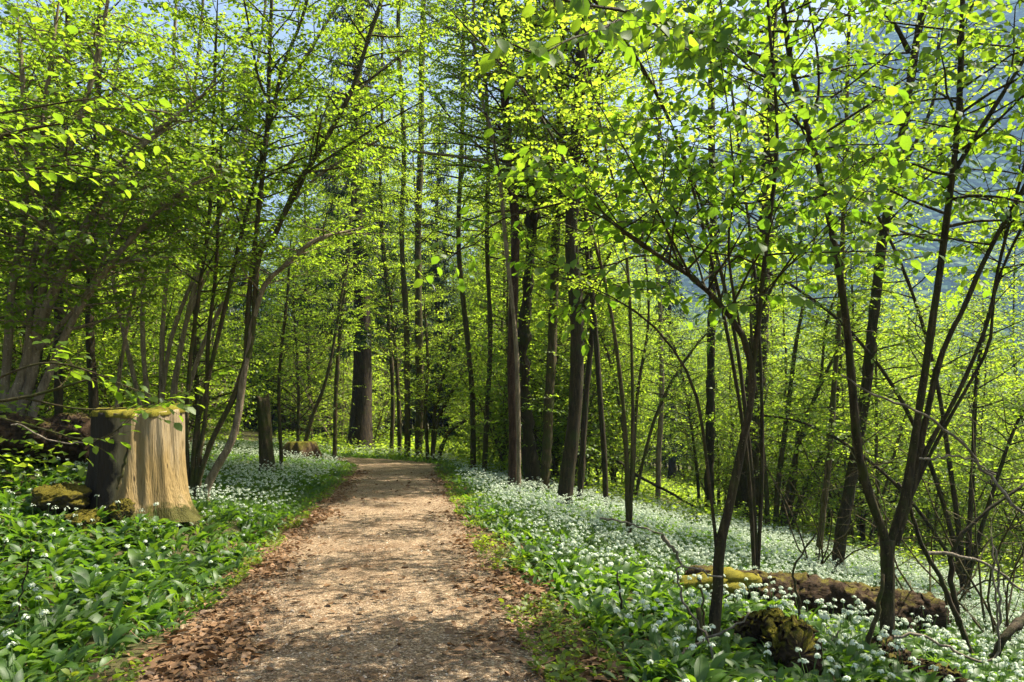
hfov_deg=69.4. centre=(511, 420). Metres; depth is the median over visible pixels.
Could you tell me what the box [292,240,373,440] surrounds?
leaning sapling
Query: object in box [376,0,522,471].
slender tree
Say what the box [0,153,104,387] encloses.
slender tree
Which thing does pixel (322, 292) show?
tall tree
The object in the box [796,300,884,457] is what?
slender tree
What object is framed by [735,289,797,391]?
tall tree
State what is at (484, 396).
hazel shrub
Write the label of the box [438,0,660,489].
mossy tree
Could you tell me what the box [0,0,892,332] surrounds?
sky
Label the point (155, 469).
tree stump
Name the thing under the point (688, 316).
tall tree
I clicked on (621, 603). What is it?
standing twig
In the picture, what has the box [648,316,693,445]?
slender tree
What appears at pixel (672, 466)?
spruce tree
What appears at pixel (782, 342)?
tall tree
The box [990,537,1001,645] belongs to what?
dead branch
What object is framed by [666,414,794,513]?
hazel shrub
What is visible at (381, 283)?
tall tree
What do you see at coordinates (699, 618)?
broken stake
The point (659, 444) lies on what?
slender tree
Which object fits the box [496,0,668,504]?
slender tree
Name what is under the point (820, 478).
hazel shrub
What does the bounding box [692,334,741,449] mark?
slender tree
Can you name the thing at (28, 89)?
tall tree
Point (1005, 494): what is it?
dead branch
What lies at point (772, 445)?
hazel shrub
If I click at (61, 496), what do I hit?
mossy rock
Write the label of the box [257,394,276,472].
broken snag
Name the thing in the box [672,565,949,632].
fallen log
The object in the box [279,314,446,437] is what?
hazel shrub
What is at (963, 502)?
hazel shrub
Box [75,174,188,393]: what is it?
slender tree
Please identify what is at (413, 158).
tall tree
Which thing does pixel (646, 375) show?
slender tree
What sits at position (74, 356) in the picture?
hazel shrub
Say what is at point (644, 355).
hazel shrub
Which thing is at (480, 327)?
slender tree
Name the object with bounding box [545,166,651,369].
tall tree
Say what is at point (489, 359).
slender tree
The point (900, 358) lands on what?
slender tree
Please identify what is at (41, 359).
tree
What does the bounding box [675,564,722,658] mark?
dead branch
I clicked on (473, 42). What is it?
slender tree
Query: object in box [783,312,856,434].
slender tree
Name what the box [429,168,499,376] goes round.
tall tree
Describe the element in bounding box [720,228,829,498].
slender tree
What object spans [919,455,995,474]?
dead branch
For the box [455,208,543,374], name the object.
tall tree
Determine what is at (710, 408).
slender tree
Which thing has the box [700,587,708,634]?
broken stake
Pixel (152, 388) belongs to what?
hazel shrub
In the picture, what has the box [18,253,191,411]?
hazel shrub
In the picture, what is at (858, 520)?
hazel shrub
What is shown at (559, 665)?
weeds
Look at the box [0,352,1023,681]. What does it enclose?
ground
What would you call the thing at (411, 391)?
slender tree
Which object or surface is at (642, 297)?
tall tree
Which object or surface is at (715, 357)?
tall tree
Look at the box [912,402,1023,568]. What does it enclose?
hazel shrub
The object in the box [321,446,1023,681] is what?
wild garlic
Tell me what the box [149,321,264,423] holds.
hazel shrub
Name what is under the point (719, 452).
hazel shrub
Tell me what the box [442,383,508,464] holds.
hazel shrub
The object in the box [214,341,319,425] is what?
hazel shrub
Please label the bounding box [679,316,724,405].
tall tree
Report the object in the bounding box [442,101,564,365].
tall tree
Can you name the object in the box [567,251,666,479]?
slender tree
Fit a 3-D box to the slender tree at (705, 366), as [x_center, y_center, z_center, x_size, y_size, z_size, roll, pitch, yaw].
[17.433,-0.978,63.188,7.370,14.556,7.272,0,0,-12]
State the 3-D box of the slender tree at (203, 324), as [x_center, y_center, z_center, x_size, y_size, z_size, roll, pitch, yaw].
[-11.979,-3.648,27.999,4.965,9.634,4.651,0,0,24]
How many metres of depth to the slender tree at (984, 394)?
26.86 m
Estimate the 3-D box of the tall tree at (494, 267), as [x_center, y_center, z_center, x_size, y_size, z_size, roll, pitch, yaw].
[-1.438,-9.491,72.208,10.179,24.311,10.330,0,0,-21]
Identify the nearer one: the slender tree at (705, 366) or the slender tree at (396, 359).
the slender tree at (396, 359)
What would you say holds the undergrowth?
on the ground
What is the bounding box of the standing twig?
[616,572,622,609]
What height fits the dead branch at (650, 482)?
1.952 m
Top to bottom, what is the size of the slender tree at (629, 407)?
13.589 m
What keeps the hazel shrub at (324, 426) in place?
on the ground
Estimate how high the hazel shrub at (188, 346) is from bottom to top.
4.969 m
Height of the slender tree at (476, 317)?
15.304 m
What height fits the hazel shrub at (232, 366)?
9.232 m
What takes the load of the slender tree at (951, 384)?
on the ground
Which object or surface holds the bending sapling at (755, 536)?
on the ground
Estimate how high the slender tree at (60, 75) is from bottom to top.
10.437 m
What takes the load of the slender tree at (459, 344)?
on the ground
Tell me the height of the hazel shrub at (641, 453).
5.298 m
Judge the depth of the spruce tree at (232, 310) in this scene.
47.84 m
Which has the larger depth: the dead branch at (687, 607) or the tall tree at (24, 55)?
the tall tree at (24, 55)
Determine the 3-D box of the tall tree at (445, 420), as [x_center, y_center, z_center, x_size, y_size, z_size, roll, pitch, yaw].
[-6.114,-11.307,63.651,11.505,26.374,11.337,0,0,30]
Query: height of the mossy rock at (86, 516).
0.310 m
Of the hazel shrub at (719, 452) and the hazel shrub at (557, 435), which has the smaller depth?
the hazel shrub at (557, 435)
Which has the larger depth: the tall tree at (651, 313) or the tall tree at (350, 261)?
the tall tree at (651, 313)
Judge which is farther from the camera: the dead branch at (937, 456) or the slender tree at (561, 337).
the slender tree at (561, 337)
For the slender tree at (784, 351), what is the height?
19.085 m
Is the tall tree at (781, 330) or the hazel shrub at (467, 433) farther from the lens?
the tall tree at (781, 330)
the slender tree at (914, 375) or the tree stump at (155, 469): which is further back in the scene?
the slender tree at (914, 375)
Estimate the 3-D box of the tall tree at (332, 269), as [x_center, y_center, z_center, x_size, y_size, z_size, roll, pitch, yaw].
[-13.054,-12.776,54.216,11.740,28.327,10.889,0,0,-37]
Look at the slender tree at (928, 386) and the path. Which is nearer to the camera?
the path
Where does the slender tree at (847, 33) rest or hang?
on the ground
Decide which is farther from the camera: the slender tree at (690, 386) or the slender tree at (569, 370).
the slender tree at (690, 386)
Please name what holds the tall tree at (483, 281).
on the ground
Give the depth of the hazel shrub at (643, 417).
53.66 m
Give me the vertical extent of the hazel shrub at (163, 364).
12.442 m
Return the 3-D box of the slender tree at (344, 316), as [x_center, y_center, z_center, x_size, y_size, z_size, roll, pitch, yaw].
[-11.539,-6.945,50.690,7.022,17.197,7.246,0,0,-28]
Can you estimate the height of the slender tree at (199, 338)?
9.404 m
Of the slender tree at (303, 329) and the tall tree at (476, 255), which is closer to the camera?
the slender tree at (303, 329)
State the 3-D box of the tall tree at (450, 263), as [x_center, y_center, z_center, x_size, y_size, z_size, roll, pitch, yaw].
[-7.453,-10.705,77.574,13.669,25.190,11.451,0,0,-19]
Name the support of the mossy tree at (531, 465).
on the ground
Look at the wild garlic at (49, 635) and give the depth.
7.33 m
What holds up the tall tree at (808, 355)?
on the ground
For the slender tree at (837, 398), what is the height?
15.158 m
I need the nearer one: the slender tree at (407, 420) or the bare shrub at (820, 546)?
the bare shrub at (820, 546)
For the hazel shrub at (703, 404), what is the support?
on the ground
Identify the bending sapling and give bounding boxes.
[374,0,698,536]
[500,0,885,569]
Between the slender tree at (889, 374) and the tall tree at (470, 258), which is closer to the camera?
the slender tree at (889, 374)
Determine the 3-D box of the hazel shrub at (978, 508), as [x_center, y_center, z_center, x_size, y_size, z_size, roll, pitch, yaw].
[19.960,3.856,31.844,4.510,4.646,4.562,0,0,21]
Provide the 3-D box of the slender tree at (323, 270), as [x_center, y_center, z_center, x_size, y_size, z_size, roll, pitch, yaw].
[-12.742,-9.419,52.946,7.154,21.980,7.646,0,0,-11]
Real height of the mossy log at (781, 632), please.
0.468 m
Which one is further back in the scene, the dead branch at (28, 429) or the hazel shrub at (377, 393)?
the hazel shrub at (377, 393)
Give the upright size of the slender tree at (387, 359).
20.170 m
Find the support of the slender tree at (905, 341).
on the ground
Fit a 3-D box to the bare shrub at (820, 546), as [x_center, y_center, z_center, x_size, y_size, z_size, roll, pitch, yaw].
[5.249,1.035,11.805,3.643,3.691,3.242,0,0,-16]
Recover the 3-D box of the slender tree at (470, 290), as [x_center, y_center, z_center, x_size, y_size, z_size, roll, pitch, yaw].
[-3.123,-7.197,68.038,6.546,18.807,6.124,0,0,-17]
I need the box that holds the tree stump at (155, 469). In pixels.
[83,403,201,522]
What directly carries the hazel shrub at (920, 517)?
on the ground
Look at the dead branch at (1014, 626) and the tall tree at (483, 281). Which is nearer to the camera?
the dead branch at (1014, 626)
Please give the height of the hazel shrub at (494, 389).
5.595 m
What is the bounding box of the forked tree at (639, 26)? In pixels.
[461,0,1023,635]
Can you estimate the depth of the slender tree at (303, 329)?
62.08 m
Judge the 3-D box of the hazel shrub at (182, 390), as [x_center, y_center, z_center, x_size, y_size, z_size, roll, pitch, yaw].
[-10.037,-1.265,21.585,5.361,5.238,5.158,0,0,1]
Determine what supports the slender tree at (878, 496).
on the ground
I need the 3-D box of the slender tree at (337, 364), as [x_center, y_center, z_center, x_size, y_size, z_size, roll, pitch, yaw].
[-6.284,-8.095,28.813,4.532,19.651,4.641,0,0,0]
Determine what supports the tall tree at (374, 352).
on the ground
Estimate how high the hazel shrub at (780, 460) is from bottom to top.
11.551 m
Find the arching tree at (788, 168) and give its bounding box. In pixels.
[414,0,966,640]
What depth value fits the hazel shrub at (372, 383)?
54.92 m
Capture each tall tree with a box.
[0,0,174,378]
[0,35,77,277]
[6,70,119,294]
[82,71,212,335]
[105,109,240,341]
[106,61,239,335]
[145,125,257,337]
[225,213,287,420]
[226,106,391,439]
[259,211,315,412]
[260,221,334,339]
[263,200,350,424]
[269,56,414,435]
[280,177,393,429]
[291,146,428,365]
[310,96,474,437]
[312,149,434,431]
[367,74,485,433]
[369,173,462,377]
[372,171,435,431]
[384,0,630,487]
[398,127,485,435]
[406,202,475,373]
[415,0,727,504]
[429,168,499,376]
[430,145,604,390]
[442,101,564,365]
[443,174,509,352]
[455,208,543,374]
[457,199,499,336]
[460,210,506,373]
[469,154,545,444]
[494,187,622,367]
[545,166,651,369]
[559,177,641,372]
[600,300,649,416]
[601,270,645,396]
[616,257,675,396]
[625,300,697,473]
[627,268,689,421]
[665,297,722,417]
[675,344,706,469]
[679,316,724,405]
[691,324,735,417]
[695,288,767,447]
[706,330,744,409]
[719,285,788,437]
[721,290,810,410]
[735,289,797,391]
[789,321,820,399]
[828,308,907,453]
[882,309,970,446]
[887,314,947,427]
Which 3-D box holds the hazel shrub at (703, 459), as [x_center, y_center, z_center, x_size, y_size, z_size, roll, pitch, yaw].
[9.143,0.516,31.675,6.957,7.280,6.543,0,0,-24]
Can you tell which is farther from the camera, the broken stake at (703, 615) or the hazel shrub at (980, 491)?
the hazel shrub at (980, 491)
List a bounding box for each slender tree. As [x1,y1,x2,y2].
[0,0,183,415]
[0,0,212,413]
[0,37,116,395]
[0,75,102,375]
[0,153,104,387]
[0,155,82,413]
[36,136,233,407]
[69,122,188,412]
[71,156,215,407]
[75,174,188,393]
[80,230,202,405]
[82,58,297,464]
[103,130,271,458]
[114,208,260,441]
[189,246,266,403]
[235,222,336,469]
[238,264,339,435]
[245,210,365,440]
[248,253,305,397]
[260,107,399,441]
[281,268,319,423]
[285,0,406,459]
[285,222,386,425]
[288,156,380,433]
[296,193,390,434]
[300,286,387,433]
[311,0,570,494]
[332,0,449,452]
[338,152,449,455]
[342,174,449,436]
[344,0,452,457]
[371,0,479,457]
[371,225,410,393]
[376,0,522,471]
[386,306,433,437]
[391,232,464,417]
[410,214,482,434]
[411,0,564,471]
[428,165,567,470]
[428,289,484,439]
[430,244,475,433]
[434,173,562,469]
[439,267,502,420]
[446,195,547,421]
[454,245,495,414]
[462,92,662,477]
[486,215,567,413]
[490,217,612,447]
[493,108,660,451]
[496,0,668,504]
[500,0,698,499]
[527,289,620,434]
[529,216,652,490]
[534,302,643,461]
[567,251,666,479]
[569,282,668,489]
[593,274,658,448]
[601,0,725,501]
[601,253,683,475]
[612,247,665,458]
[624,306,742,506]
[633,311,681,471]
[635,343,666,467]
[639,323,680,472]
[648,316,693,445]
[653,330,727,469]
[658,0,759,506]
[663,325,740,489]
[665,300,786,488]
[685,227,816,497]
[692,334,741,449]
[717,301,768,419]
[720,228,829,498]
[725,223,841,496]
[726,309,817,457]
[753,83,924,537]
[759,0,957,557]
[764,212,985,546]
[769,312,812,437]
[773,343,820,459]
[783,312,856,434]
[790,280,905,515]
[793,207,968,545]
[794,324,888,505]
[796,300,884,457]
[827,323,889,483]
[848,318,917,518]
[870,253,953,504]
[870,296,1009,548]
[878,302,1000,541]
[880,326,948,490]
[886,303,951,432]
[886,325,916,440]
[891,342,965,452]
[891,352,966,529]
[895,303,960,449]
[925,269,1023,553]
[925,306,1023,519]
[932,273,1023,547]
[933,252,1023,548]
[936,269,1022,480]
[947,208,1023,543]
[961,348,1016,472]
[963,321,1023,546]
[980,361,1022,455]
[988,370,1023,538]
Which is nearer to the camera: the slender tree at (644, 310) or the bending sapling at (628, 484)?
the bending sapling at (628, 484)
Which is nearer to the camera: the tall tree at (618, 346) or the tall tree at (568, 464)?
the tall tree at (568, 464)
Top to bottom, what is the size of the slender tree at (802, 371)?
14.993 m
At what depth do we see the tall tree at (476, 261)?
66.37 m
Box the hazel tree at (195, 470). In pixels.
[88,0,471,501]
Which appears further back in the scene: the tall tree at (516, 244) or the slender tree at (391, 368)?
the slender tree at (391, 368)
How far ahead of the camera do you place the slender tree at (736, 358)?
80.83 m
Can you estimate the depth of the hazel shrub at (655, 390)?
60.10 m
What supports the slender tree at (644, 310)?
on the ground
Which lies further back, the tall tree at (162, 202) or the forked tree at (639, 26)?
the tall tree at (162, 202)
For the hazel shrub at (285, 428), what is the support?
on the ground
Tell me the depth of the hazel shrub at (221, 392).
24.50 m
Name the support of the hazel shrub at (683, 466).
on the ground
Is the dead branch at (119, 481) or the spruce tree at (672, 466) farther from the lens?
the spruce tree at (672, 466)
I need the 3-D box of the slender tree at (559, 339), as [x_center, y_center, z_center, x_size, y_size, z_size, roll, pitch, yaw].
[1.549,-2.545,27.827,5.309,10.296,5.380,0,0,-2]
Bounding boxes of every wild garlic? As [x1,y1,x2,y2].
[0,433,412,681]
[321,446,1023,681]
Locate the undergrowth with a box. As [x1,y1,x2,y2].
[0,384,1023,591]
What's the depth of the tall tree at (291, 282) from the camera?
66.03 m
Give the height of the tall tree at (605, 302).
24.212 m
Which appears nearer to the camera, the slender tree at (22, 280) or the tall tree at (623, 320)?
the slender tree at (22, 280)
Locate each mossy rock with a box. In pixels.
[31,483,91,514]
[55,509,102,531]
[105,498,135,525]
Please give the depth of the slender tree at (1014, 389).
34.82 m
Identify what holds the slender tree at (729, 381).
on the ground
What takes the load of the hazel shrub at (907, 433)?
on the ground
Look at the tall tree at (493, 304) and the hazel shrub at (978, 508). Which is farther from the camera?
the tall tree at (493, 304)
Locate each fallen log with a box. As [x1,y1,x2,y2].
[0,411,90,465]
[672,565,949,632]
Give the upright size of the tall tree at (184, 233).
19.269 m
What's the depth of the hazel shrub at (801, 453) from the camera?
49.86 m
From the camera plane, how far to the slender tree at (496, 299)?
32.84 m
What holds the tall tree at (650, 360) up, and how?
on the ground
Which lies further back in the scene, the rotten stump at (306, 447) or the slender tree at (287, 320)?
the slender tree at (287, 320)
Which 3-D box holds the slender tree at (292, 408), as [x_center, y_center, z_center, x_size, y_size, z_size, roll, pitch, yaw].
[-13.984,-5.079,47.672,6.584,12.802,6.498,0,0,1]
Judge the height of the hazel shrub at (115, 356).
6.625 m
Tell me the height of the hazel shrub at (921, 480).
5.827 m
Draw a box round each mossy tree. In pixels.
[424,0,643,488]
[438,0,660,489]
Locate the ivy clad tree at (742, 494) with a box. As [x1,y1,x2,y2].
[701,0,839,525]
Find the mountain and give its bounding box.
[310,0,1023,432]
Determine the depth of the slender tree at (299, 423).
29.48 m
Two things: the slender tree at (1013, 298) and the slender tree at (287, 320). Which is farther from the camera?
the slender tree at (287, 320)
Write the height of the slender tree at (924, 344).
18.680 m
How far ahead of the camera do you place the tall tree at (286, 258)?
69.11 m
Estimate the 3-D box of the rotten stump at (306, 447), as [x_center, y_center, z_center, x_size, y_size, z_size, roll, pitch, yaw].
[-7.825,1.134,27.487,1.298,0.720,1.299,0,0,23]
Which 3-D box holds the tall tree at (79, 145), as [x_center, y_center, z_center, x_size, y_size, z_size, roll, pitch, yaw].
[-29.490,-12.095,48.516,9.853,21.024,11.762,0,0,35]
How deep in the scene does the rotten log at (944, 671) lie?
5.80 m
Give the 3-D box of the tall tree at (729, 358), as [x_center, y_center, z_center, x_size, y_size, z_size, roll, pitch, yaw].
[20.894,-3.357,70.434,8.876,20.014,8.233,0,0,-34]
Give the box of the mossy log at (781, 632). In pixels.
[733,606,825,675]
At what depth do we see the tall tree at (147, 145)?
50.05 m
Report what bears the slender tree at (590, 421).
on the ground
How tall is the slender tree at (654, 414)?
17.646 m
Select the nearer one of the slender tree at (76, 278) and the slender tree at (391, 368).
the slender tree at (76, 278)
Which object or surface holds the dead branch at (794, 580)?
on the ground
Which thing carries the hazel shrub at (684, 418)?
on the ground
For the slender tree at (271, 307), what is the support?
on the ground
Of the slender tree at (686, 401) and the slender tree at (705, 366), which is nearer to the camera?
the slender tree at (686, 401)
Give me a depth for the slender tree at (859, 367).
59.42 m
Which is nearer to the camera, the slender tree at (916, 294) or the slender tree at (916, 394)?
the slender tree at (916, 294)
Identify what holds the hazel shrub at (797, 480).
on the ground
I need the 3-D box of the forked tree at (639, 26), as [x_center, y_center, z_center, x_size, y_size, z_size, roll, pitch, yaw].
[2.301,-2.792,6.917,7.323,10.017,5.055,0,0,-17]
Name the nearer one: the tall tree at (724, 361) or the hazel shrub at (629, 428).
the hazel shrub at (629, 428)
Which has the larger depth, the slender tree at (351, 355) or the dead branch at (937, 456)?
the slender tree at (351, 355)
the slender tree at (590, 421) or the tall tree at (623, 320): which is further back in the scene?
the tall tree at (623, 320)
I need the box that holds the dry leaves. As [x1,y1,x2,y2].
[81,469,680,681]
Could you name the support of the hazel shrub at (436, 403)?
on the ground
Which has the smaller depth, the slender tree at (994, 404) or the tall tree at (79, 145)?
the tall tree at (79, 145)
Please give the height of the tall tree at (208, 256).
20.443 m
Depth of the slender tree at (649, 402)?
69.11 m
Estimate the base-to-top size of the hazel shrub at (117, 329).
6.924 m
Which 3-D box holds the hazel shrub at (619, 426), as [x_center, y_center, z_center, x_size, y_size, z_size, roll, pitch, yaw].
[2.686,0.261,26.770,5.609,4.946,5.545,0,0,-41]
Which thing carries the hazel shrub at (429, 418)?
on the ground
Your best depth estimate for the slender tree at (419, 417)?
31.41 m
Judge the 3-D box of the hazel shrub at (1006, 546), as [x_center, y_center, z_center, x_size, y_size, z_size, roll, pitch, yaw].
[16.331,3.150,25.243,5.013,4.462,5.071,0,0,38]
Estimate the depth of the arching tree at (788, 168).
5.54 m
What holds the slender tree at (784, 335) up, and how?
on the ground
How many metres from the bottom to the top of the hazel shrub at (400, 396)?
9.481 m
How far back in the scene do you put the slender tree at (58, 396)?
13.94 m
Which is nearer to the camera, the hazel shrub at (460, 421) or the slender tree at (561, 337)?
the slender tree at (561, 337)
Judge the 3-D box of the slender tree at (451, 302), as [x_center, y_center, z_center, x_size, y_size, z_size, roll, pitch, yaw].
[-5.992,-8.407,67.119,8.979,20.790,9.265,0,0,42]
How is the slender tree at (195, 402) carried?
on the ground
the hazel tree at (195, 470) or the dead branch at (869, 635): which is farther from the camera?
the hazel tree at (195, 470)
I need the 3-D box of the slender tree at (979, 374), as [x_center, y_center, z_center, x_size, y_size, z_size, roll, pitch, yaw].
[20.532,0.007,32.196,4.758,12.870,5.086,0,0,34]
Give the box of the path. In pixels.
[120,458,550,681]
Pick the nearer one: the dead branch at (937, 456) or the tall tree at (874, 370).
the dead branch at (937, 456)
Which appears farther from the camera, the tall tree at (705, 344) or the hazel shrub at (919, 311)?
the tall tree at (705, 344)
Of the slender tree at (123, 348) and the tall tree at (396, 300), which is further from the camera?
the tall tree at (396, 300)
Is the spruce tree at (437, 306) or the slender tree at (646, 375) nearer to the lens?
the spruce tree at (437, 306)
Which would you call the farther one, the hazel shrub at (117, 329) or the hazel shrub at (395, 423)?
the hazel shrub at (395, 423)
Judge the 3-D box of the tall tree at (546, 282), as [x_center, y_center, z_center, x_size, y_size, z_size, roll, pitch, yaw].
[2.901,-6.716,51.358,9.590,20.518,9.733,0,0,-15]
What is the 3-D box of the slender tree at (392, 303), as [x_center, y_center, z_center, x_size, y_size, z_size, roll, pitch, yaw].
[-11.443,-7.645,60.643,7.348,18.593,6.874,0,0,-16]
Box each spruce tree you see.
[205,68,286,429]
[290,0,438,450]
[410,117,469,438]
[637,225,697,482]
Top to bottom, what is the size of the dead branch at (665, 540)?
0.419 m
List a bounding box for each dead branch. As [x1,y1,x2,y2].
[11,423,122,444]
[13,549,31,627]
[116,444,130,489]
[600,517,662,534]
[615,458,699,507]
[660,535,681,567]
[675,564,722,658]
[681,612,749,653]
[791,532,816,619]
[841,374,1023,515]
[865,574,884,644]
[893,546,1000,662]
[896,482,973,653]
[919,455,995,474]
[922,551,1023,590]
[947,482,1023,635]
[988,612,1023,658]
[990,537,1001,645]
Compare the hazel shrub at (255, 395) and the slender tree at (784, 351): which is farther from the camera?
the slender tree at (784, 351)
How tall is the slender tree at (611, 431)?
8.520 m
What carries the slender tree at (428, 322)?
on the ground
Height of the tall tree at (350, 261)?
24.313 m
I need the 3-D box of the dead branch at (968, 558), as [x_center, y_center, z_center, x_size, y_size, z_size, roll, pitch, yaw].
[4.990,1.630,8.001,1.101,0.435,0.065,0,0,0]
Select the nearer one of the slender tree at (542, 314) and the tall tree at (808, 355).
the slender tree at (542, 314)
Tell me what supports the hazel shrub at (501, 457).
on the ground
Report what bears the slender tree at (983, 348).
on the ground
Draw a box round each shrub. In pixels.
[0,0,235,477]
[0,0,283,417]
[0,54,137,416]
[0,183,130,366]
[0,199,150,417]
[0,209,209,418]
[0,230,218,416]
[5,249,265,448]
[17,0,495,407]
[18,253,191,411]
[44,328,170,412]
[64,283,262,437]
[96,307,237,405]
[108,312,253,443]
[139,318,277,453]
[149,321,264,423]
[182,278,286,421]
[205,311,312,428]
[212,301,267,407]
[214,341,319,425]
[221,329,324,427]
[230,289,349,433]
[251,346,352,437]
[274,347,387,444]
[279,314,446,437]
[289,326,424,437]
[301,341,401,436]
[314,370,415,443]
[372,324,450,435]
[373,342,424,430]
[386,293,535,460]
[411,365,461,429]
[413,345,493,438]
[423,322,602,475]
[432,337,589,467]
[441,310,638,487]
[441,355,495,439]
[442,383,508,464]
[446,339,612,454]
[446,389,498,455]
[446,402,507,460]
[454,386,506,461]
[467,329,636,472]
[472,316,660,482]
[479,349,629,468]
[492,363,658,487]
[510,167,789,501]
[590,367,654,473]
[590,367,700,488]
[604,324,698,448]
[616,376,667,475]
[634,368,731,474]
[637,412,687,473]
[639,348,817,511]
[640,366,792,487]
[640,403,733,483]
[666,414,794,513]
[668,92,1023,598]
[677,391,738,487]
[682,424,768,478]
[710,189,921,532]
[715,384,868,527]
[721,403,821,500]
[724,370,1019,581]
[724,392,858,530]
[729,392,891,503]
[750,383,979,551]
[758,369,970,540]
[774,434,888,520]
[780,401,989,550]
[809,409,1023,626]
[811,413,985,548]
[815,359,1023,644]
[840,388,969,521]
[855,434,1023,562]
[875,469,966,548]
[902,426,1023,554]
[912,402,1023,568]
[915,448,1023,566]
[921,457,1018,541]
[935,394,1023,542]
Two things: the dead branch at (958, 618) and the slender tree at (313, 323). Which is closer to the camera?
the dead branch at (958, 618)
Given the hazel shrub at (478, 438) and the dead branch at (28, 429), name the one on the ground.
the hazel shrub at (478, 438)
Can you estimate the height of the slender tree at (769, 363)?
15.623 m
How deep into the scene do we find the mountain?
1026.61 m
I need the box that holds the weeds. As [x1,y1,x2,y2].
[47,468,667,681]
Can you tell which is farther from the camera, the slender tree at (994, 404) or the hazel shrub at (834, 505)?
the slender tree at (994, 404)
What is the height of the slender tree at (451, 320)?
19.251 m
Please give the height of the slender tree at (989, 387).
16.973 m
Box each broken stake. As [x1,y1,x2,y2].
[693,607,702,656]
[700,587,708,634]
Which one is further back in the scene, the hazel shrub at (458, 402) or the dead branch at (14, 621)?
the hazel shrub at (458, 402)
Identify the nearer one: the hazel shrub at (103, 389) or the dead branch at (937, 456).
the dead branch at (937, 456)
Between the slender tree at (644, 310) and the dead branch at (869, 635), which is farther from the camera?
the slender tree at (644, 310)
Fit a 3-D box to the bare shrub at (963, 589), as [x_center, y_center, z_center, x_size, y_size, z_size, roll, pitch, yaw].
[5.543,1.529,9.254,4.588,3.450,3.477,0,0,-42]
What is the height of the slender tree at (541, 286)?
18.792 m
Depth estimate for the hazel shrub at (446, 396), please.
60.26 m
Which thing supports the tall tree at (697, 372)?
on the ground
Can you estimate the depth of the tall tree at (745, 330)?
84.20 m
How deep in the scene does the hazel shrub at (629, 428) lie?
51.37 m
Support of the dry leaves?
on the ground
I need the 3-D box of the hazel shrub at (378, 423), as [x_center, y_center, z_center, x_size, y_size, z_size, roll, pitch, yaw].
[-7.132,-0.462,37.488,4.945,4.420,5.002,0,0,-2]
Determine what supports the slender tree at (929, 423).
on the ground
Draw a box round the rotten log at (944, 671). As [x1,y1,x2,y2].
[871,634,969,681]
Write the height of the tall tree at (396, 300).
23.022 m
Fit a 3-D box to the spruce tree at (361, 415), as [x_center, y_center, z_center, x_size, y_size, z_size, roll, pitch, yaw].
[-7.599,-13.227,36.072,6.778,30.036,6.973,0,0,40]
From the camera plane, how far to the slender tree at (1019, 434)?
22.78 m
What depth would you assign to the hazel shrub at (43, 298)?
10.45 m
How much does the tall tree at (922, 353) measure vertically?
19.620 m
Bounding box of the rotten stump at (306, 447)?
[283,441,321,459]
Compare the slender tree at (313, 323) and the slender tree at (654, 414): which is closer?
the slender tree at (313, 323)
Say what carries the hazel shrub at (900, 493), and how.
on the ground
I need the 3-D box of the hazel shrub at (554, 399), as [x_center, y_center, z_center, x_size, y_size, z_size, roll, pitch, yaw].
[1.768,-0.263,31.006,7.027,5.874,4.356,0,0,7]
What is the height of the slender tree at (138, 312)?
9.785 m
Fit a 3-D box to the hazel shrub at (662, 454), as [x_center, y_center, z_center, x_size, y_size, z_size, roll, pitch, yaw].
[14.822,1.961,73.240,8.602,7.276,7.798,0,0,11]
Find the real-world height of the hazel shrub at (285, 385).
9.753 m
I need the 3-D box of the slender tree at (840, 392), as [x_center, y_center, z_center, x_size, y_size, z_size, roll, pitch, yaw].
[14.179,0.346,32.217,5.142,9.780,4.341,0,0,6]
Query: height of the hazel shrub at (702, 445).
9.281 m
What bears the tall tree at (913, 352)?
on the ground
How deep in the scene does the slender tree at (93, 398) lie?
12.96 m
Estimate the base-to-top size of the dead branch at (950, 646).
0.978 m
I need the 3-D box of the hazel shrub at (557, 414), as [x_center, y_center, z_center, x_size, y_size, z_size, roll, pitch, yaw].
[1.409,-0.248,23.235,5.250,5.232,5.311,0,0,36]
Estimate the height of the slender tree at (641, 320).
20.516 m
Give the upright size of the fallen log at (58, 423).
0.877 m
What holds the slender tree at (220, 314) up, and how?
on the ground
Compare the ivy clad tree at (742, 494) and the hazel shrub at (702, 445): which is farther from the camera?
the hazel shrub at (702, 445)
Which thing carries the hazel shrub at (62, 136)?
on the ground
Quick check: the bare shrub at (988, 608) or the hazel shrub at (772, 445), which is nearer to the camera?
the bare shrub at (988, 608)
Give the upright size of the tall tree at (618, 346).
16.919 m
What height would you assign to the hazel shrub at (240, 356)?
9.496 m
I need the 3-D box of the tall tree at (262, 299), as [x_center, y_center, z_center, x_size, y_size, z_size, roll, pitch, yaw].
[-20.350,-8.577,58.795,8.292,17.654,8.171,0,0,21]
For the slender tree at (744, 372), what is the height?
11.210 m
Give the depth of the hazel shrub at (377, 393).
47.55 m
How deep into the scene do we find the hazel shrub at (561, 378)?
27.20 m
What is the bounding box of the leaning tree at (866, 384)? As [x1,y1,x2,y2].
[755,0,1023,572]
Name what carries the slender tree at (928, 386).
on the ground
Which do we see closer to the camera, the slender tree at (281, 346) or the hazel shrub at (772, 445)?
the slender tree at (281, 346)
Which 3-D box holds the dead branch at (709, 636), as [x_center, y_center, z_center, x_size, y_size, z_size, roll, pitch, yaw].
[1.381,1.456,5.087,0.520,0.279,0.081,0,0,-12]
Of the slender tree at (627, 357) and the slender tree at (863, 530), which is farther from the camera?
the slender tree at (627, 357)

